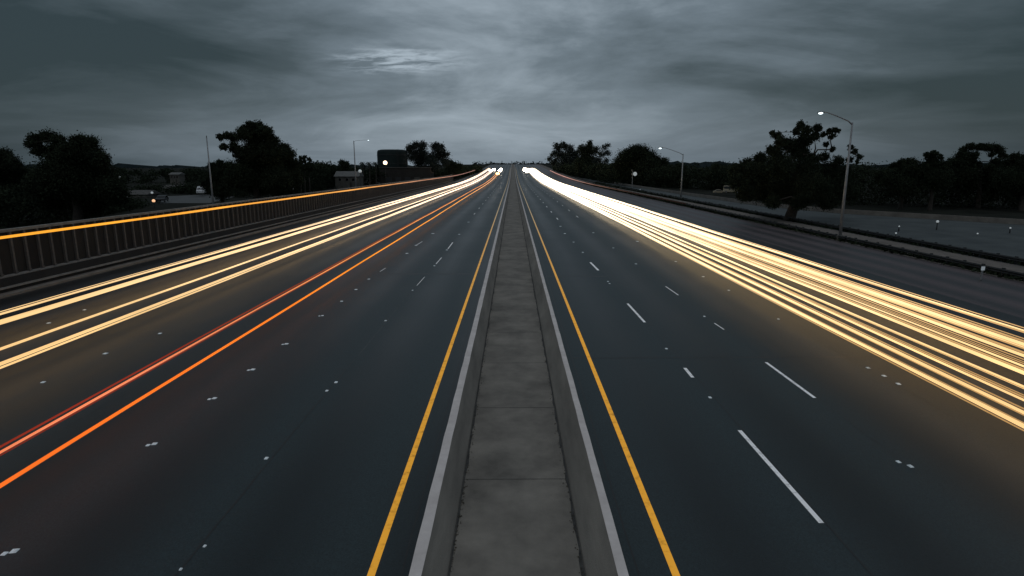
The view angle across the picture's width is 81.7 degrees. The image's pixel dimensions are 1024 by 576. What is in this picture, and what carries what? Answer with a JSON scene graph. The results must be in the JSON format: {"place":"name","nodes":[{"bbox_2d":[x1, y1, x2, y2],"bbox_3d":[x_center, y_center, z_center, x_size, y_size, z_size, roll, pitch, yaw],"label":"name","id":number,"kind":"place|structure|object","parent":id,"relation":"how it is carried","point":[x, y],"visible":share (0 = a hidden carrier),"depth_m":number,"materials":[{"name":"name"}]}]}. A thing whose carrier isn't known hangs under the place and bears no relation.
{"place":"outdoors","nodes":[
{"label":"outdoors","id":0,"kind":"place"},
{"bbox_2d":[160,194,232,202],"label":"parking lot","id":1,"kind":"structure","parent":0,"point":[191,199],"depth_m":149.19,"materials":[{"name":"grey asphalt"}]},
{"bbox_2d":[155,195,168,201],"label":"parked car","id":2,"kind":"object","parent":1,"relation":"on","point":[164,198],"visible":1,"depth_m":135.58,"materials":[{"name":"paint"}]},
{"bbox_2d":[196,186,205,193],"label":"parked van","id":3,"kind":"object","parent":1,"relation":"on","point":[198,190],"visible":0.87,"depth_m":165.82,"materials":[{"name":"white paint"}]},
{"bbox_2d":[334,171,363,188],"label":"house","id":4,"kind":"structure","parent":0,"point":[344,179],"depth_m":228.12,"materials":[{"name":"grey concrete"}]},
{"bbox_2d":[24,161,988,167],"bbox_3d":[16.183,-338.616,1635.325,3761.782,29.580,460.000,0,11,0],"label":"hills","id":5,"kind":"structure","parent":0,"point":[704,164],"depth_m":1461.65,"materials":[{"name":"black"}]},
{"bbox_2d":[0,164,1023,308],"bbox_3d":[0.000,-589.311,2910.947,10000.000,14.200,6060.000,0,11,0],"label":"ground","id":6,"kind":"structure","parent":0,"point":[1001,212],"depth_m":122.85,"materials":[{"name":"plant"}]},
{"bbox_2d":[0,145,35,219],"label":"broadleaf tree","id":7,"kind":"object","parent":6,"relation":"on","point":[12,168],"visible":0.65,"depth_m":89.46,"materials":[{"name":"green plant"}]},
{"bbox_2d":[15,126,134,220],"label":"broadleaf tree","id":8,"kind":"object","parent":6,"relation":"on","point":[78,176],"visible":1,"depth_m":78.61,"materials":[{"name":"green plant"}]},
{"bbox_2d":[0,180,151,227],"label":"woodland","id":9,"kind":"object","parent":6,"relation":"on","point":[20,211],"visible":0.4,"depth_m":84.35,"materials":[{"name":"green plant"}]},
{"bbox_2d":[24,164,208,183],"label":"woodland","id":10,"kind":"object","parent":6,"relation":"on","point":[190,173],"visible":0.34,"depth_m":306.96,"materials":[{"name":"green plant"}]},
{"bbox_2d":[130,190,161,197],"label":"house","id":11,"kind":"structure","parent":6,"relation":"on","point":[146,193],"depth_m":161.22,"materials":[{"name":"grey"}]},
{"bbox_2d":[168,172,184,183],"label":"house","id":12,"kind":"structure","parent":6,"relation":"on","point":[177,177],"depth_m":283.10,"materials":[{"name":"grey concrete"}]},
{"bbox_2d":[129,178,253,197],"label":"woodland","id":13,"kind":"object","parent":6,"relation":"on","point":[182,189],"visible":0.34,"depth_m":181.58,"materials":[{"name":"green plant"}]},
{"bbox_2d":[206,136,213,203],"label":"street lamp","id":14,"kind":"object","parent":6,"relation":"on","point":[210,173],"visible":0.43,"depth_m":78.50,"materials":[{"name":"metal"}]},
{"bbox_2d":[198,158,236,202],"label":"broadleaf tree","id":15,"kind":"object","parent":6,"relation":"on","point":[221,192],"visible":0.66,"depth_m":108.67,"materials":[{"name":"green plant"}]},
{"bbox_2d":[0,175,453,293],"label":"roadside fence","id":16,"kind":"object","parent":6,"relation":"on","point":[31,260],"visible":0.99,"depth_m":53.16,"materials":[{"name":"metal"}]},
{"bbox_2d":[0,167,485,298],"bbox_3d":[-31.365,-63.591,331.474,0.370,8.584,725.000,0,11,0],"label":"curb","id":17,"kind":"structure","parent":6,"relation":"on","point":[83,276],"depth_m":50.82,"materials":[{"name":"grey concrete"}]},
{"bbox_2d":[0,164,491,294],"bbox_3d":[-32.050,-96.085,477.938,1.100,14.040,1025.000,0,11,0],"label":"gutter strip","id":18,"kind":"object","parent":6,"relation":"on","point":[179,250],"visible":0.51,"depth_m":53.83,"materials":[{"name":"grey concrete"}]},
{"bbox_2d":[0,164,510,575],"bbox_3d":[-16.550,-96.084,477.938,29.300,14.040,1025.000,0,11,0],"label":"roadway","id":19,"kind":"structure","parent":6,"relation":"on","point":[115,496],"depth_m":20.18,"materials":[{"name":"grey asphalt"}]},
{"bbox_2d":[8,548,19,553],"bbox_3d":[-10.351,5.452,12.292,0.139,0.022,0.146,-2,12,-8],"label":"road marker","id":20,"kind":"object","parent":19,"relation":"on","point":[14,550],"visible":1,"depth_m":12.28,"materials":[{"name":"ceramic"}]},
{"bbox_2d":[0,170,474,238],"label":"light streak","id":21,"kind":"object","parent":19,"relation":"on","point":[55,230],"visible":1,"depth_m":48.64,"materials":[{"name":"orange"}]},
{"bbox_2d":[0,168,488,314],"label":"light streak","id":22,"kind":"object","parent":19,"relation":"on","point":[151,270],"visible":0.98,"depth_m":43.35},
{"bbox_2d":[0,168,489,324],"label":"light streak","id":23,"kind":"object","parent":19,"relation":"on","point":[40,310],"visible":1,"depth_m":39.79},
{"bbox_2d":[0,171,489,349],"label":"light streak","id":24,"kind":"object","parent":19,"relation":"on","point":[51,330],"visible":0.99,"depth_m":34.19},
{"bbox_2d":[0,168,494,368],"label":"light streak","id":25,"kind":"object","parent":19,"relation":"on","point":[119,318],"visible":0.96,"depth_m":31.45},
{"bbox_2d":[0,174,497,487],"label":"light streak","id":26,"kind":"object","parent":19,"relation":"on","point":[33,465],"visible":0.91,"depth_m":18.70,"materials":[{"name":"orange"}]},
{"bbox_2d":[0,169,499,455],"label":"light streak","id":27,"kind":"object","parent":19,"relation":"on","point":[71,412],"visible":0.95,"depth_m":21.16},
{"bbox_2d":[358,237,455,355],"bbox_3d":[-6.567,-1.696,47.612,0.074,0.001,46.000,0,11,0],"label":"pale road seam","id":28,"kind":"object","parent":19,"relation":"on","point":[395,310],"visible":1,"depth_m":31.93,"materials":[{"name":"grey paint"}]},
{"bbox_2d":[44,195,946,575],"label":"road joints","id":29,"kind":"object","parent":19,"relation":"on","point":[580,385],"visible":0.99,"depth_m":20.00,"materials":[{"name":"black asphalt"}]},
{"bbox_2d":[367,167,679,575],"bbox_3d":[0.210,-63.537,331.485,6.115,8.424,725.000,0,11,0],"label":"yellow edge line","id":30,"kind":"object","parent":19,"relation":"on","point":[642,491],"visible":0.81,"depth_m":16.32,"materials":[{"name":"paint"}]},
{"bbox_2d":[215,119,295,198],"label":"broadleaf tree","id":31,"kind":"object","parent":6,"relation":"on","point":[256,170],"visible":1,"depth_m":93.74,"materials":[{"name":"green plant"}]},
{"bbox_2d":[273,140,305,196],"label":"broadleaf tree","id":32,"kind":"object","parent":6,"relation":"on","point":[291,162],"visible":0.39,"depth_m":101.37,"materials":[{"name":"green plant"}]},
{"bbox_2d":[298,155,305,192],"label":"slim tree","id":33,"kind":"object","parent":6,"relation":"on","point":[302,167],"visible":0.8,"depth_m":166.29,"materials":[{"name":"green plant"}]},
{"bbox_2d":[301,155,309,192],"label":"slim tree","id":34,"kind":"object","parent":6,"relation":"on","point":[305,162],"visible":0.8,"depth_m":168.45,"materials":[{"name":"green plant"}]},
{"bbox_2d":[306,157,313,191],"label":"slim tree","id":35,"kind":"object","parent":6,"relation":"on","point":[309,163],"visible":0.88,"depth_m":171.30,"materials":[{"name":"green plant"}]},
{"bbox_2d":[274,160,385,195],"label":"woodland","id":36,"kind":"object","parent":6,"relation":"on","point":[322,176],"visible":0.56,"depth_m":217.63,"materials":[{"name":"green plant"}]},
{"bbox_2d":[336,159,351,170],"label":"broadleaf tree","id":37,"kind":"object","parent":6,"relation":"on","point":[343,165],"visible":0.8,"depth_m":234.02,"materials":[{"name":"green plant"}]},
{"bbox_2d":[353,140,368,186],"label":"street lamp","id":38,"kind":"object","parent":6,"relation":"on","point":[355,164],"visible":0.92,"depth_m":144.87,"materials":[{"name":"metal"}]},
{"bbox_2d":[358,161,366,185],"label":"palm tree","id":39,"kind":"object","parent":6,"relation":"on","point":[362,164],"visible":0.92,"depth_m":256.99,"materials":[{"name":"green plant"}]},
{"bbox_2d":[364,161,372,184],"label":"palm tree","id":40,"kind":"object","parent":6,"relation":"on","point":[369,164],"visible":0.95,"depth_m":256.90,"materials":[{"name":"green plant"}]},
{"bbox_2d":[372,161,379,183],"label":"palm tree","id":41,"kind":"object","parent":6,"relation":"on","point":[375,165],"visible":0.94,"depth_m":256.67,"materials":[{"name":"green plant"}]},
{"bbox_2d":[377,149,407,181],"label":"storage tank","id":42,"kind":"object","parent":6,"relation":"on","point":[393,157],"visible":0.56,"depth_m":286.89,"materials":[{"name":"metal"}]},
{"bbox_2d":[379,167,433,183],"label":"warehouse","id":43,"kind":"structure","parent":6,"relation":"on","point":[396,174],"depth_m":276.97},
{"bbox_2d":[403,140,450,174],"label":"broadleaf tree","id":44,"kind":"object","parent":6,"relation":"on","point":[433,159],"visible":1,"depth_m":281.92,"materials":[{"name":"green plant"}]},
{"bbox_2d":[442,158,463,177],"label":"broadleaf tree","id":45,"kind":"object","parent":6,"relation":"on","point":[453,168],"visible":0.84,"depth_m":323.15,"materials":[{"name":"green plant"}]},
{"bbox_2d":[434,164,484,178],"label":"woodland","id":46,"kind":"object","parent":6,"relation":"on","point":[475,167],"visible":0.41,"depth_m":420.33,"materials":[{"name":"green plant"}]},
{"bbox_2d":[409,164,511,575],"bbox_3d":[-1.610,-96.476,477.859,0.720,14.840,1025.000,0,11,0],"label":"median barrier","id":47,"kind":"object","parent":6,"relation":"on","point":[433,550],"visible":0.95,"depth_m":15.18,"materials":[{"name":"concrete"}]},
{"bbox_2d":[456,161,551,164],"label":"woodland","id":48,"kind":"object","parent":6,"relation":"on","point":[509,163],"visible":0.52,"depth_m":887.42,"materials":[{"name":"plant"}]},
{"bbox_2d":[448,164,585,575],"bbox_3d":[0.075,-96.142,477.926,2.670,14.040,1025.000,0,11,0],"label":"median slab","id":49,"kind":"structure","parent":6,"relation":"on","point":[515,513],"depth_m":16.20,"materials":[{"name":"concrete"}]},
{"bbox_2d":[448,189,584,575],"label":"median joints","id":50,"kind":"object","parent":49,"relation":"on","point":[572,512],"visible":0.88,"depth_m":16.96,"materials":[{"name":"grey concrete"}]},
{"bbox_2d":[451,248,582,572],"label":"leaf litter","id":51,"kind":"object","parent":49,"relation":"on","point":[472,443],"visible":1,"depth_m":14.91,"materials":[{"name":"brown plant"}]},
{"bbox_2d":[545,140,579,172],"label":"broadleaf tree","id":52,"kind":"object","parent":6,"relation":"on","point":[568,155],"visible":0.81,"depth_m":501.49,"materials":[{"name":"green plant"}]},
{"bbox_2d":[514,166,628,575],"bbox_3d":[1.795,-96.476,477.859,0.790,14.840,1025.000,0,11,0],"label":"median barrier","id":53,"kind":"object","parent":6,"relation":"on","point":[601,551],"visible":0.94,"depth_m":15.24,"materials":[{"name":"concrete"}]},
{"bbox_2d":[552,161,612,182],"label":"woodland","id":54,"kind":"object","parent":6,"relation":"on","point":[590,171],"visible":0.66,"depth_m":364.18,"materials":[{"name":"green plant"}]},
{"bbox_2d":[571,140,601,177],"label":"broadleaf tree","id":55,"kind":"object","parent":6,"relation":"on","point":[586,152],"visible":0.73,"depth_m":388.69,"materials":[{"name":"green plant"}]},
{"bbox_2d":[591,142,612,171],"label":"broadleaf tree","id":56,"kind":"object","parent":6,"relation":"on","point":[600,154],"visible":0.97,"depth_m":335.05,"materials":[{"name":"green plant"}]},
{"bbox_2d":[608,143,670,185],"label":"broadleaf tree","id":57,"kind":"object","parent":6,"relation":"on","point":[634,157],"visible":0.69,"depth_m":259.94,"materials":[{"name":"green plant"}]},
{"bbox_2d":[604,160,751,190],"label":"woodland","id":58,"kind":"object","parent":6,"relation":"on","point":[715,174],"visible":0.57,"depth_m":229.99,"materials":[{"name":"green plant"}]},
{"bbox_2d":[713,190,724,193],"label":"parked car","id":59,"kind":"object","parent":6,"relation":"on","point":[718,191],"visible":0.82,"depth_m":175.20,"materials":[{"name":"beige paint"}]},
{"bbox_2d":[723,186,734,192],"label":"parked van","id":60,"kind":"object","parent":6,"relation":"on","point":[725,190],"visible":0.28,"depth_m":172.98,"materials":[{"name":"beige paint"}]},
{"bbox_2d":[514,164,1023,575],"bbox_3d":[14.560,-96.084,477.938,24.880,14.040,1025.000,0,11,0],"label":"roadway","id":61,"kind":"structure","parent":6,"relation":"on","point":[724,500],"depth_m":18.96,"materials":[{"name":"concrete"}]},
{"bbox_2d":[381,192,823,522],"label":"lane dashes","id":62,"kind":"object","parent":61,"relation":"on","point":[791,488],"visible":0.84,"depth_m":16.55,"materials":[{"name":"white paint"}]},
{"bbox_2d":[526,168,1023,430],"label":"light streak","id":63,"kind":"object","parent":61,"relation":"on","point":[1004,416],"visible":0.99,"depth_m":24.24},
{"bbox_2d":[527,168,1023,415],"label":"light streak","id":64,"kind":"object","parent":61,"relation":"on","point":[976,390],"visible":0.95,"depth_m":25.01,"materials":[{"name":"yellow"}]},
{"bbox_2d":[531,168,1023,359],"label":"light streak","id":65,"kind":"object","parent":61,"relation":"on","point":[937,322],"visible":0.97,"depth_m":32.93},
{"bbox_2d":[531,169,1023,374],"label":"light streak","id":66,"kind":"object","parent":61,"relation":"on","point":[989,358],"visible":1,"depth_m":29.75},
{"bbox_2d":[532,168,1023,348],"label":"light streak","id":67,"kind":"object","parent":61,"relation":"on","point":[993,335],"visible":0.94,"depth_m":34.92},
{"bbox_2d":[535,174,1023,388],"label":"light streak","id":68,"kind":"object","parent":61,"relation":"on","point":[944,353],"visible":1,"depth_m":28.78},
{"bbox_2d":[536,176,1023,400],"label":"light streak","id":69,"kind":"object","parent":61,"relation":"on","point":[869,329],"visible":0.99,"depth_m":26.75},
{"bbox_2d":[536,173,1023,366],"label":"light streak","id":70,"kind":"object","parent":61,"relation":"on","point":[1006,359],"visible":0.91,"depth_m":31.38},
{"bbox_2d":[538,171,1023,332],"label":"light streak","id":71,"kind":"object","parent":61,"relation":"on","point":[933,302],"visible":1,"depth_m":38.22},
{"bbox_2d":[531,164,1023,318],"bbox_3d":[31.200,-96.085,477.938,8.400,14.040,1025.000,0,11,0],"label":"ramp roadway","id":72,"kind":"structure","parent":6,"relation":"on","point":[1003,295],"depth_m":50.93,"materials":[{"name":"grey asphalt"}]},
{"bbox_2d":[550,170,685,203],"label":"light streak","id":73,"kind":"object","parent":72,"relation":"on","point":[627,191],"visible":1,"depth_m":171.18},
{"bbox_2d":[980,266,984,279],"bbox_3d":[33.256,-1.047,41.962,0.260,0.980,0.075,0,11,0],"label":"delineator post","id":74,"kind":"object","parent":72,"relation":"on","point":[982,269],"visible":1,"depth_m":41.93,"materials":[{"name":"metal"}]},
{"bbox_2d":[537,164,1023,282],"bbox_3d":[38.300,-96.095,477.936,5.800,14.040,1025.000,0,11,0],"label":"verge","id":75,"kind":"structure","parent":6,"relation":"on","point":[1007,266],"depth_m":63.15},
{"bbox_2d":[568,178,1023,281],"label":"guardrail","id":76,"kind":"object","parent":75,"relation":"on","point":[947,259],"visible":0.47,"depth_m":55.28,"materials":[{"name":"grey metal"}]},
{"bbox_2d":[583,182,1022,280],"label":"roadside scrub","id":77,"kind":"object","parent":75,"relation":"on","point":[1006,276],"visible":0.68,"depth_m":63.96,"materials":[{"name":"green plant"}]},
{"bbox_2d":[817,111,852,239],"bbox_3d":[34.168,-11.879,63.729,4.174,13.764,0.680,0,11,0],"label":"street lamp","id":78,"kind":"object","parent":75,"relation":"on","point":[844,195],"visible":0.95,"depth_m":63.69,"materials":[{"name":"metal"}]},
{"bbox_2d":[725,119,865,220],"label":"broadleaf tree","id":79,"kind":"object","parent":6,"relation":"on","point":[802,176],"visible":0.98,"depth_m":86.31,"materials":[{"name":"green plant"}]},
{"bbox_2d":[612,182,1023,224],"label":"wall","id":80,"kind":"structure","parent":6,"relation":"on","point":[949,217],"depth_m":97.61,"materials":[{"name":"grey concrete"}]},
{"bbox_2d":[771,160,1019,208],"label":"woodland","id":81,"kind":"object","parent":6,"relation":"on","point":[859,177],"visible":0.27,"depth_m":123.32,"materials":[{"name":"green plant"}]},
{"bbox_2d":[870,155,923,208],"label":"broadleaf tree","id":82,"kind":"object","parent":6,"relation":"on","point":[899,177],"visible":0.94,"depth_m":112.15,"materials":[{"name":"green plant"}]},
{"bbox_2d":[911,150,957,210],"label":"broadleaf tree","id":83,"kind":"object","parent":6,"relation":"on","point":[933,170],"visible":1,"depth_m":108.76,"materials":[{"name":"green plant"}]},
{"bbox_2d":[946,141,1008,208],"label":"broadleaf tree","id":84,"kind":"object","parent":6,"relation":"on","point":[969,173],"visible":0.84,"depth_m":113.50,"materials":[{"name":"green plant"}]},
{"bbox_2d":[988,151,1023,210],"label":"broadleaf tree","id":85,"kind":"object","parent":6,"relation":"on","point":[1009,176],"visible":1,"depth_m":106.92,"materials":[{"name":"green plant"}]},
{"bbox_2d":[0,0,1023,166],"label":"sky","id":86,"kind":"structure","parent":0,"point":[494,81],"materials":[{"name":"grey"}]},
{"bbox_2d":[573,177,1023,266],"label":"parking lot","id":87,"kind":"structure","parent":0,"point":[984,243],"depth_m":75.33,"materials":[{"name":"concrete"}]},
{"bbox_2d":[658,147,683,197],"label":"street lamp","id":88,"kind":"object","parent":87,"relation":"on","point":[681,173],"visible":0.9,"depth_m":147.73,"materials":[{"name":"metal"}]},
{"bbox_2d":[575,177,1023,263],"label":"guardrail","id":89,"kind":"object","parent":87,"relation":"on","point":[1016,259],"visible":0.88,"depth_m":64.85,"materials":[{"name":"grey metal"}]},
{"bbox_2d":[595,182,1023,265],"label":"roadside scrub","id":90,"kind":"object","parent":87,"relation":"on","point":[970,253],"visible":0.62,"depth_m":76.31,"materials":[{"name":"green plant"}]},
{"bbox_2d":[826,212,1023,240],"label":"parking lot apron","id":91,"kind":"object","parent":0,"point":[998,230],"depth_m":81.90,"materials":[{"name":"grey asphalt"}]}
]}

